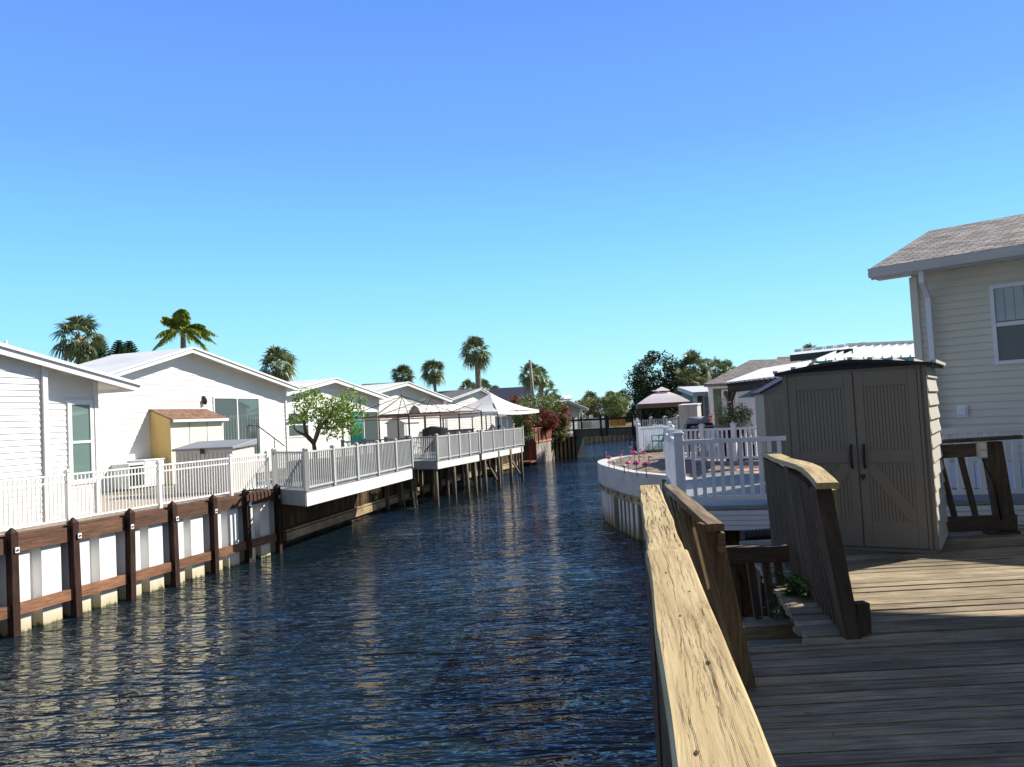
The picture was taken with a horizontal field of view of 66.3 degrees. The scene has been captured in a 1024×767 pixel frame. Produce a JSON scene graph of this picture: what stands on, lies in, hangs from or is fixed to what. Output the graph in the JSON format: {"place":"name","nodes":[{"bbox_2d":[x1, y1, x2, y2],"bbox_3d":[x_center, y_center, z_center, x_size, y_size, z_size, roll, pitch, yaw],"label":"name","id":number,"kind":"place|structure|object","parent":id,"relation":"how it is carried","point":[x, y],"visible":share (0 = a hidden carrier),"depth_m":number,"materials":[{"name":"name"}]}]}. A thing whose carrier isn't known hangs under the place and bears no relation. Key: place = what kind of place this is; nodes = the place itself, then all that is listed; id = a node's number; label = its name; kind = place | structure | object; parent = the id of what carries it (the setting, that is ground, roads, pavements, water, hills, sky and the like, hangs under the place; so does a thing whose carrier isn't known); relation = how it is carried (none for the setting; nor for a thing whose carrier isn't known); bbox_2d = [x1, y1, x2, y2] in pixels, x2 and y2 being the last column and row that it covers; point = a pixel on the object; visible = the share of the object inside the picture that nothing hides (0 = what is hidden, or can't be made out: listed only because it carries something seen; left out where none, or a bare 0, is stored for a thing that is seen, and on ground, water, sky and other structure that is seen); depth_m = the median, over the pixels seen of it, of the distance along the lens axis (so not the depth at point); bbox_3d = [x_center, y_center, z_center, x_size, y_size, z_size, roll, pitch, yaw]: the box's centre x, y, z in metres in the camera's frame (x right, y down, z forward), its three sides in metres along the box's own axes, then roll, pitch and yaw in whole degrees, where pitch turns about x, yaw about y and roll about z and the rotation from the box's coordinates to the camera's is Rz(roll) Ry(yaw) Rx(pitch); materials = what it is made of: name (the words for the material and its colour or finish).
{"place":"outdoors","nodes":[
{"label":"outdoors","id":0,"kind":"place"},
{"bbox_2d":[0,341,141,529],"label":"house","id":1,"kind":"structure","parent":0,"point":[49,415],"depth_m":16.96,"materials":[{"name":"white"}]},
{"bbox_2d":[66,400,95,484],"bbox_3d":[-10.007,1.357,18.220,0.050,1.940,0.724,-4,-3,17],"label":"window","id":2,"kind":"structure","parent":1,"relation":"in","point":[80,413],"depth_m":18.22,"materials":[{"name":"white glass"}]},
{"bbox_2d":[0,439,656,766],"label":"water","id":3,"kind":"structure","parent":0,"point":[506,624],"depth_m":12.11,"materials":[{"name":"blue liquid"}]},
{"bbox_2d":[0,484,282,636],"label":"seawall","id":4,"kind":"object","parent":3,"relation":"in","point":[73,567],"visible":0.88,"depth_m":16.95,"materials":[{"name":"white concrete"}]},
{"bbox_2d":[0,450,269,531],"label":"picket fence","id":5,"kind":"object","parent":4,"relation":"on","point":[230,480],"visible":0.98,"depth_m":17.50,"materials":[{"name":"white metal"}]},
{"bbox_2d":[401,479,416,511],"bbox_3d":[-4.101,4.568,31.246,0.458,1.637,1.028,-2,-3,-17],"label":"ladder","id":6,"kind":"object","parent":3,"relation":"in","point":[413,499],"visible":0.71,"depth_m":31.22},
{"bbox_2d":[371,430,480,506],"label":"deck","id":7,"kind":"structure","parent":3,"relation":"in","point":[452,450],"depth_m":33.53,"materials":[{"name":"white wood"}]},
{"bbox_2d":[341,393,460,439],"bbox_3d":[-4.987,1.916,35.962,3.492,2.989,4.692,-4,-3,23],"label":"gazebo","id":8,"kind":"object","parent":7,"relation":"on","point":[407,415],"visible":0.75,"depth_m":35.63,"materials":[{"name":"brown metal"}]},
{"bbox_2d":[414,426,523,491],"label":"deck","id":9,"kind":"structure","parent":3,"relation":"in","point":[497,444],"depth_m":39.97,"materials":[{"name":"white wood"}]},
{"bbox_2d":[385,417,420,453],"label":"resin shed","id":10,"kind":"structure","parent":9,"relation":"on","point":[392,430],"depth_m":39.87,"materials":[{"name":"plastic"}]},
{"bbox_2d":[406,424,418,453],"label":"door","id":11,"kind":"structure","parent":10,"relation":"in","point":[414,427],"depth_m":40.44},
{"bbox_2d":[378,394,482,444],"bbox_3d":[-4.018,2.022,39.459,3.492,2.979,4.492,-4,-3,23],"label":"gazebo","id":12,"kind":"object","parent":9,"relation":"on","point":[459,411],"visible":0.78,"depth_m":38.65,"materials":[{"name":"brown metal"}]},
{"bbox_2d":[422,426,447,451],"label":"grill","id":13,"kind":"object","parent":9,"relation":"on","point":[431,430],"visible":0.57,"depth_m":41.90,"materials":[{"name":"black metal"}]},
{"bbox_2d":[441,394,538,443],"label":"gazebo","id":14,"kind":"object","parent":9,"relation":"on","point":[489,404],"visible":0.86,"depth_m":44.39,"materials":[{"name":"fabric"}]},
{"bbox_2d":[495,416,512,429],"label":"privacy screen","id":15,"kind":"object","parent":9,"relation":"on","point":[505,422],"visible":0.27,"depth_m":44.85,"materials":[{"name":"white fabric"}]},
{"bbox_2d":[523,427,554,465],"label":"red deck","id":16,"kind":"structure","parent":3,"relation":"in","point":[542,452],"depth_m":58.46,"materials":[{"name":"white wood"}]},
{"bbox_2d":[507,393,566,432],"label":"shrub","id":17,"kind":"object","parent":16,"relation":"on","point":[547,402],"visible":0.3,"depth_m":62.26,"materials":[{"name":"green plant"}]},
{"bbox_2d":[555,435,575,458],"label":"bulkhead","id":18,"kind":"object","parent":3,"relation":"in","point":[566,449],"visible":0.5,"depth_m":63.36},
{"bbox_2d":[584,425,635,443],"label":"bulkhead","id":19,"kind":"object","parent":3,"relation":"in","point":[592,439],"visible":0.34,"depth_m":94.14,"materials":[{"name":"brown wood"}]},
{"bbox_2d":[598,455,745,540],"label":"planter seawall","id":20,"kind":"object","parent":3,"relation":"in","point":[618,482],"visible":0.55,"depth_m":22.41,"materials":[{"name":"concrete"}]},
{"bbox_2d":[723,525,778,617],"bbox_3d":[3.952,2.945,6.714,2.213,2.291,9.672,-3,-2,0],"label":"bulkhead","id":21,"kind":"object","parent":3,"relation":"in","point":[733,537],"visible":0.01,"depth_m":11.45,"materials":[{"name":"brown wood"}]},
{"bbox_2d":[747,638,802,645],"bbox_3d":[2.494,3.476,6.574,2.580,1.970,3.185,-3,-2,0],"label":"landing","id":22,"kind":"object","parent":3,"relation":"in","point":[774,642],"visible":0.01,"depth_m":7.67,"materials":[{"name":"brown paint"}]},
{"bbox_2d":[664,484,756,688],"bbox_3d":[1.304,1.637,5.027,0.368,1.831,1.898,-3,-2,5],"label":"stair railing","id":23,"kind":"object","parent":22,"relation":"on","point":[699,528],"visible":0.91,"depth_m":4.37,"materials":[{"name":"wood"}]},
{"bbox_2d":[765,571,812,638],"bbox_3d":[2.374,2.092,6.548,0.497,1.143,0.900,-4,-3,20],"label":"fern","id":24,"kind":"object","parent":22,"relation":"on","point":[797,582],"visible":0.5,"depth_m":6.45,"materials":[{"name":"green plant"}]},
{"bbox_2d":[739,526,1023,766],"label":"wooden deck","id":25,"kind":"structure","parent":3,"relation":"in","point":[966,589],"depth_m":4.64,"materials":[{"name":"brown paint"}]},
{"bbox_2d":[639,485,775,766],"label":"handrail","id":26,"kind":"object","parent":25,"relation":"attached to","point":[705,714],"visible":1,"depth_m":1.54,"materials":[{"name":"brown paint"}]},
{"bbox_2d":[726,544,802,640],"bbox_3d":[2.167,1.802,6.824,1.300,0.766,0.300,-3,-2,0],"label":"railing","id":27,"kind":"object","parent":25,"relation":"on","point":[756,626],"visible":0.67,"depth_m":6.87,"materials":[{"name":"brown paint"}]},
{"bbox_2d":[760,452,871,639],"bbox_3d":[2.546,1.707,6.766,0.344,2.127,3.540,-3,-3,11],"label":"warped railing","id":28,"kind":"object","parent":25,"relation":"on","point":[803,512],"visible":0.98,"depth_m":5.69,"materials":[{"name":"brown paint"}]},
{"bbox_2d":[773,357,948,553],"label":"resin shed","id":29,"kind":"structure","parent":25,"relation":"on","point":[865,434],"depth_m":8.22,"materials":[{"name":"beige plastic"}]},
{"bbox_2d":[787,373,863,545],"bbox_3d":[3.363,0.821,8.449,0.665,1.830,0.117,-5,-3,33],"label":"door","id":30,"kind":"structure","parent":29,"relation":"in","point":[821,407],"depth_m":8.42,"materials":[{"name":"beige plastic"}]},
{"bbox_2d":[853,368,929,548],"bbox_3d":[3.904,0.778,8.101,0.595,1.830,0.117,-5,-3,33],"label":"door","id":31,"kind":"structure","parent":29,"relation":"in","point":[890,520],"depth_m":8.11,"materials":[{"name":"beige plastic"}]},
{"bbox_2d":[940,435,1023,534],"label":"short railing","id":32,"kind":"object","parent":25,"relation":"on","point":[993,523],"visible":0.52,"depth_m":8.87,"materials":[{"name":"brown paint"}]},
{"bbox_2d":[976,441,1001,519],"bbox_3d":[5.380,1.096,8.823,0.231,0.896,0.072,-3,-2,0],"label":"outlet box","id":33,"kind":"object","parent":32,"relation":"attached to","point":[981,450],"visible":1,"depth_m":8.82,"materials":[{"name":"plastic"}]},
{"bbox_2d":[287,377,388,460],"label":"house","id":34,"kind":"structure","parent":0,"point":[328,387],"depth_m":44.30,"materials":[{"name":"white"}]},
{"bbox_2d":[287,412,308,437],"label":"window","id":35,"kind":"structure","parent":34,"relation":"in","point":[291,432],"depth_m":41.05,"materials":[{"name":"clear glass"}]},
{"bbox_2d":[348,411,378,445],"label":"sliding door","id":36,"kind":"structure","parent":34,"relation":"in","point":[370,432],"depth_m":47.63,"materials":[{"name":"teal glass"}]},
{"bbox_2d":[489,387,530,402],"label":"house","id":37,"kind":"structure","parent":0,"point":[504,393],"depth_m":95.19,"materials":[{"name":"white"}]},
{"bbox_2d":[0,0,1023,414],"label":"sky","id":38,"kind":"structure","parent":0,"point":[361,190],"materials":[{"name":"blue"}]},
{"bbox_2d":[101,412,1023,609],"bbox_3d":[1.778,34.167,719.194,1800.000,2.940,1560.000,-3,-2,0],"label":"ground","id":39,"kind":"structure","parent":0,"point":[615,499],"depth_m":23.69,"materials":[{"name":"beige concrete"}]},
{"bbox_2d":[48,313,110,363],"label":"palm tree","id":40,"kind":"object","parent":39,"relation":"on","point":[80,348],"visible":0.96,"depth_m":44.92,"materials":[{"name":"green plant"}]},
{"bbox_2d":[86,338,111,361],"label":"palm tree","id":41,"kind":"object","parent":39,"relation":"on","point":[102,353],"visible":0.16,"depth_m":57.84,"materials":[{"name":"green plant"}]},
{"bbox_2d":[110,340,128,354],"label":"pine tree","id":42,"kind":"object","parent":39,"relation":"on","point":[118,348],"visible":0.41,"depth_m":59.92,"materials":[{"name":"green plant"}]},
{"bbox_2d":[0,492,240,534],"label":"patio","id":43,"kind":"structure","parent":39,"relation":"on","point":[92,517],"depth_m":20.25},
{"bbox_2d":[172,438,256,492],"bbox_3d":[-8.778,2.431,23.186,2.110,1.477,1.228,-4,-3,17],"label":"storage box","id":44,"kind":"object","parent":43,"relation":"on","point":[204,450],"visible":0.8,"depth_m":22.80,"materials":[{"name":"plastic"}]},
{"bbox_2d":[111,458,167,489],"bbox_3d":[-12.667,3.072,26.949,0.822,0.925,2.150,-4,-3,17],"label":"air conditioner","id":45,"kind":"object","parent":39,"relation":"on","point":[141,462],"visible":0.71,"depth_m":26.25,"materials":[{"name":"plastic"}]},
{"bbox_2d":[152,308,217,351],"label":"palm tree","id":46,"kind":"object","parent":39,"relation":"on","point":[178,322],"visible":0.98,"depth_m":45.82,"materials":[{"name":"green plant"}]},
{"bbox_2d":[78,347,299,491],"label":"house","id":47,"kind":"structure","parent":39,"relation":"on","point":[241,397],"depth_m":29.69,"materials":[{"name":"white"}]},
{"bbox_2d":[213,397,260,454],"bbox_3d":[-11.381,1.807,32.581,0.050,2.480,3.040,-4,-3,17],"label":"sliding door","id":48,"kind":"structure","parent":47,"relation":"in","point":[241,412],"depth_m":32.73,"materials":[{"name":"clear glass"}]},
{"bbox_2d":[149,409,228,484],"bbox_3d":[-11.875,2.258,29.065,1.070,2.690,3.080,-4,-3,17],"label":"storage closet","id":49,"kind":"object","parent":39,"relation":"on","point":[171,429],"visible":0.69,"depth_m":28.09,"materials":[{"name":"wood"}]},
{"bbox_2d":[248,425,284,472],"bbox_3d":[-10.623,2.720,33.075,1.100,1.973,2.551,-4,-3,17],"label":"stair rail","id":50,"kind":"object","parent":39,"relation":"on","point":[252,435],"visible":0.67,"depth_m":32.25,"materials":[{"name":"metal"}]},
{"bbox_2d":[258,344,299,381],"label":"palm tree","id":51,"kind":"object","parent":39,"relation":"on","point":[274,355],"visible":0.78,"depth_m":55.74,"materials":[{"name":"green plant"}]},
{"bbox_2d":[251,437,413,505],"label":"deck","id":52,"kind":"structure","parent":39,"relation":"on","point":[357,477],"depth_m":23.52,"materials":[{"name":"white wood"}]},
{"bbox_2d":[287,457,346,478],"bbox_3d":[-6.547,2.853,26.416,2.000,0.600,2.000,-3,-2,0],"label":"planter","id":53,"kind":"object","parent":52,"relation":"on","point":[314,468],"visible":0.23,"depth_m":25.63,"materials":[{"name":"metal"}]},
{"bbox_2d":[286,386,368,458],"bbox_3d":[-6.173,1.584,26.558,2.477,3.066,2.030,-5,-3,38],"label":"tree","id":54,"kind":"object","parent":53,"relation":"in","point":[335,412],"visible":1,"depth_m":26.42,"materials":[{"name":"green plant"}]},
{"bbox_2d":[340,435,408,468],"bbox_3d":[-5.208,2.647,29.976,2.649,1.200,0.138,-2,-3,-26],"label":"railing","id":55,"kind":"object","parent":52,"relation":"on","point":[385,439],"visible":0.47,"depth_m":29.87,"materials":[{"name":"plastic"}]},
{"bbox_2d":[281,445,519,545],"bbox_3d":[-3.368,4.953,40.474,1.227,2.550,34.421,-4,-3,13],"label":"bulkhead","id":56,"kind":"object","parent":39,"relation":"on","point":[300,522],"visible":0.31,"depth_m":29.33,"materials":[{"name":"brown wood"}]},
{"bbox_2d":[389,364,415,381],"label":"palm tree","id":57,"kind":"object","parent":39,"relation":"on","point":[403,370],"visible":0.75,"depth_m":91.74,"materials":[{"name":"green plant"}]},
{"bbox_2d":[362,381,452,445],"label":"house","id":58,"kind":"structure","parent":39,"relation":"on","point":[407,389],"depth_m":56.23,"materials":[{"name":"white"}]},
{"bbox_2d":[419,358,445,391],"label":"palm tree","id":59,"kind":"object","parent":39,"relation":"on","point":[432,378],"visible":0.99,"depth_m":91.75,"materials":[{"name":"green plant"}]},
{"bbox_2d":[409,404,473,430],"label":"awning","id":60,"kind":"object","parent":39,"relation":"on","point":[430,408],"visible":0.4,"depth_m":44.28,"materials":[{"name":"white fabric"}]},
{"bbox_2d":[456,378,475,389],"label":"palm tree","id":61,"kind":"object","parent":39,"relation":"on","point":[467,383],"visible":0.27,"depth_m":119.74,"materials":[{"name":"green plant"}]},
{"bbox_2d":[458,336,492,388],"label":"palm tree","id":62,"kind":"object","parent":39,"relation":"on","point":[478,359],"visible":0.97,"depth_m":75.80,"materials":[{"name":"green plant"}]},
{"bbox_2d":[437,388,514,431],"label":"house","id":63,"kind":"structure","parent":39,"relation":"on","point":[468,396],"depth_m":71.17,"materials":[{"name":"white"}]},
{"bbox_2d":[511,400,540,442],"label":"shrub","id":64,"kind":"object","parent":39,"relation":"on","point":[528,431],"visible":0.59,"depth_m":55.38,"materials":[{"name":"green plant"}]},
{"bbox_2d":[518,362,543,402],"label":"palm tree","id":65,"kind":"object","parent":39,"relation":"on","point":[525,380],"visible":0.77,"depth_m":81.70,"materials":[{"name":"green plant"}]},
{"bbox_2d":[535,365,550,397],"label":"palm tree","id":66,"kind":"object","parent":39,"relation":"on","point":[546,380],"visible":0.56,"depth_m":83.88,"materials":[{"name":"green plant"}]},
{"bbox_2d":[530,406,559,439],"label":"shrub","id":67,"kind":"object","parent":39,"relation":"on","point":[548,414],"visible":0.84,"depth_m":59.41,"materials":[{"name":"red plant"}]},
{"bbox_2d":[535,379,561,398],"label":"palm tree","id":68,"kind":"object","parent":39,"relation":"on","point":[550,386],"visible":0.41,"depth_m":87.70,"materials":[{"name":"green plant"}]},
{"bbox_2d":[520,400,588,434],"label":"house","id":69,"kind":"structure","parent":39,"relation":"on","point":[575,408],"depth_m":72.65,"materials":[{"name":"white"}]},
{"bbox_2d":[552,428,567,443],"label":"shrub","id":70,"kind":"object","parent":39,"relation":"on","point":[563,435],"visible":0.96,"depth_m":62.24,"materials":[{"name":"green plant"}]},
{"bbox_2d":[552,399,573,438],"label":"shrub","id":71,"kind":"object","parent":39,"relation":"on","point":[564,421],"visible":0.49,"depth_m":63.00,"materials":[{"name":"green plant"}]},
{"bbox_2d":[575,397,613,418],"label":"tree","id":72,"kind":"object","parent":39,"relation":"on","point":[595,410],"visible":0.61,"depth_m":110.48,"materials":[{"name":"green plant"}]},
{"bbox_2d":[565,414,643,456],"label":"footbridge","id":73,"kind":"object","parent":39,"relation":"on","point":[579,442],"visible":0.67,"depth_m":63.55,"materials":[{"name":"black wood"}]},
{"bbox_2d":[600,393,630,424],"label":"tree","id":74,"kind":"object","parent":39,"relation":"on","point":[618,409],"visible":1,"depth_m":103.39,"materials":[{"name":"green plant"}]},
{"bbox_2d":[613,388,631,421],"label":"palm tree","id":75,"kind":"object","parent":39,"relation":"on","point":[624,397],"visible":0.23,"depth_m":111.70,"materials":[{"name":"green plant"}]},
{"bbox_2d":[628,388,661,426],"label":"tree","id":76,"kind":"object","parent":39,"relation":"on","point":[646,413],"visible":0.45,"depth_m":59.51,"materials":[{"name":"green plant"}]},
{"bbox_2d":[622,350,683,425],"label":"tree","id":77,"kind":"object","parent":39,"relation":"on","point":[640,382],"visible":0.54,"depth_m":61.48,"materials":[{"name":"green plant"}]},
{"bbox_2d":[607,452,749,509],"bbox_3d":[4.388,2.350,21.249,2.680,0.135,16.723,-3,-2,0],"label":"planting bed","id":78,"kind":"object","parent":39,"relation":"on","point":[657,463],"visible":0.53,"depth_m":22.97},
{"bbox_2d":[670,367,704,394],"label":"palm tree","id":79,"kind":"object","parent":39,"relation":"on","point":[685,374],"visible":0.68,"depth_m":59.78,"materials":[{"name":"green plant"}]},
{"bbox_2d":[677,349,713,385],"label":"palm tree","id":80,"kind":"object","parent":39,"relation":"on","point":[692,357],"visible":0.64,"depth_m":61.50,"materials":[{"name":"green plant"}]},
{"bbox_2d":[706,356,729,381],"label":"tree","id":81,"kind":"object","parent":39,"relation":"on","point":[715,364],"visible":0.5,"depth_m":65.62,"materials":[{"name":"green plant"}]},
{"bbox_2d":[790,342,868,362],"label":"house","id":82,"kind":"structure","parent":39,"relation":"on","point":[808,354],"depth_m":28.87,"materials":[{"name":"white metal"}]},
{"bbox_2d":[665,473,1023,529],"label":"white edged deck","id":83,"kind":"structure","parent":39,"relation":"on","point":[729,516],"depth_m":11.28,"materials":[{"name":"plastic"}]},
{"bbox_2d":[662,426,676,485],"bbox_3d":[3.214,1.294,13.320,1.510,1.130,4.244,-3,-2,0],"label":"white fence","id":84,"kind":"object","parent":83,"relation":"on","point":[668,431],"visible":0.56,"depth_m":13.44,"materials":[{"name":"plastic"}]},
{"bbox_2d":[740,528,770,540],"bbox_3d":[3.355,2.042,10.541,0.543,0.180,0.180,-3,-2,-6],"label":"corrugated pipe","id":85,"kind":"object","parent":83,"relation":"attached to","point":[756,534],"visible":0.62,"depth_m":10.47,"materials":[{"name":"black plastic"}]},
{"bbox_2d":[672,426,1023,500],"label":"white fence","id":86,"kind":"object","parent":83,"relation":"on","point":[679,442],"visible":0.4,"depth_m":11.32,"materials":[{"name":"plastic"}]},
{"bbox_2d":[813,340,914,363],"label":"house","id":87,"kind":"structure","parent":39,"relation":"on","point":[885,350],"depth_m":26.70,"materials":[{"name":"white metal"}]},
{"bbox_2d":[868,214,1023,505],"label":"house","id":88,"kind":"structure","parent":39,"relation":"on","point":[966,283],"depth_m":12.01,"materials":[{"name":"beige"}]},
{"bbox_2d":[989,281,1023,364],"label":"window","id":89,"kind":"structure","parent":88,"relation":"in","point":[1008,300],"depth_m":11.66,"materials":[{"name":"white plastic"}]},
{"bbox_2d":[685,449,758,472],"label":"terrace","id":90,"kind":"structure","parent":0,"point":[755,468],"depth_m":21.97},
{"bbox_2d":[683,416,713,456],"bbox_3d":[6.178,1.787,25.908,1.000,1.383,0.450,-3,-2,0],"label":"grill","id":91,"kind":"object","parent":90,"relation":"on","point":[694,421],"visible":0.66,"depth_m":25.77,"materials":[{"name":"black metal"}]},
{"bbox_2d":[685,460,758,464],"bbox_3d":[6.489,2.292,22.392,3.956,0.160,0.300,-5,-3,33],"label":"step","id":92,"kind":"object","parent":90,"relation":"on","point":[755,462],"visible":0.07,"depth_m":22.43,"materials":[{"name":"grey stone"}]},
{"bbox_2d":[669,422,757,461],"bbox_3d":[6.453,1.668,22.412,4.120,1.130,0.180,-5,-3,33],"label":"white fence","id":93,"kind":"object","parent":92,"relation":"on","point":[733,428],"visible":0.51,"depth_m":22.66,"materials":[{"name":"plastic"}]},
{"bbox_2d":[714,397,752,460],"bbox_3d":[6.480,1.327,22.927,1.130,1.992,1.061,-3,-2,0],"label":"potted shrub","id":94,"kind":"object","parent":90,"relation":"on","point":[740,416],"visible":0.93,"depth_m":22.73,"materials":[{"name":"green plant"}]},
{"bbox_2d":[724,360,811,427],"bbox_3d":[8.163,0.807,24.814,2.540,2.977,8.507,-4,-3,25],"label":"pergola","id":95,"kind":"object","parent":90,"relation":"on","point":[753,380],"visible":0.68,"depth_m":24.01,"materials":[{"name":"white fabric"}]},
{"bbox_2d":[704,359,800,438],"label":"house","id":96,"kind":"structure","parent":0,"point":[717,387],"depth_m":42.70,"materials":[{"name":"grey"}]},
{"bbox_2d":[750,377,786,474],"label":"resin shed","id":97,"kind":"structure","parent":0,"point":[769,408],"depth_m":15.45,"materials":[{"name":"plastic"}]},
{"bbox_2d":[768,393,786,455],"bbox_3d":[5.368,0.984,15.380,0.585,1.583,0.034,-3,-3,10],"label":"door","id":98,"kind":"structure","parent":97,"relation":"in","point":[775,401],"depth_m":15.41,"materials":[{"name":"beige plastic"}]},
{"label":"courtyard","id":99,"kind":"structure","parent":0,"visible":0},
{"bbox_2d":[635,421,671,453],"bbox_3d":[5.770,2.173,31.788,1.956,1.200,0.162,-1,-3,-37],"label":"white fence","id":100,"kind":"object","parent":99,"relation":"on","point":[643,436],"visible":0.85,"depth_m":31.56,"materials":[{"name":"plastic"}]},
{"bbox_2d":[636,415,679,437],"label":"white fence","id":101,"kind":"object","parent":99,"relation":"on","point":[650,419],"visible":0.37,"depth_m":44.46,"materials":[{"name":"plastic"}]},
{"bbox_2d":[636,387,690,429],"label":"gazebo","id":102,"kind":"object","parent":99,"relation":"on","point":[661,399],"visible":0.91,"depth_m":41.82,"materials":[{"name":"fabric"}]},
{"bbox_2d":[678,403,700,451],"bbox_3d":[7.141,1.736,31.268,0.731,1.886,1.099,-4,-3,23],"label":"storage box","id":103,"kind":"object","parent":99,"relation":"on","point":[686,411],"visible":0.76,"depth_m":30.95,"materials":[{"name":"plastic"}]},
{"bbox_2d":[677,386,709,416],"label":"house wing","id":104,"kind":"structure","parent":99,"relation":"on","point":[695,394],"depth_m":48.22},
{"bbox_2d":[702,396,709,416],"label":"window","id":105,"kind":"structure","parent":104,"relation":"in","point":[705,399],"depth_m":48.18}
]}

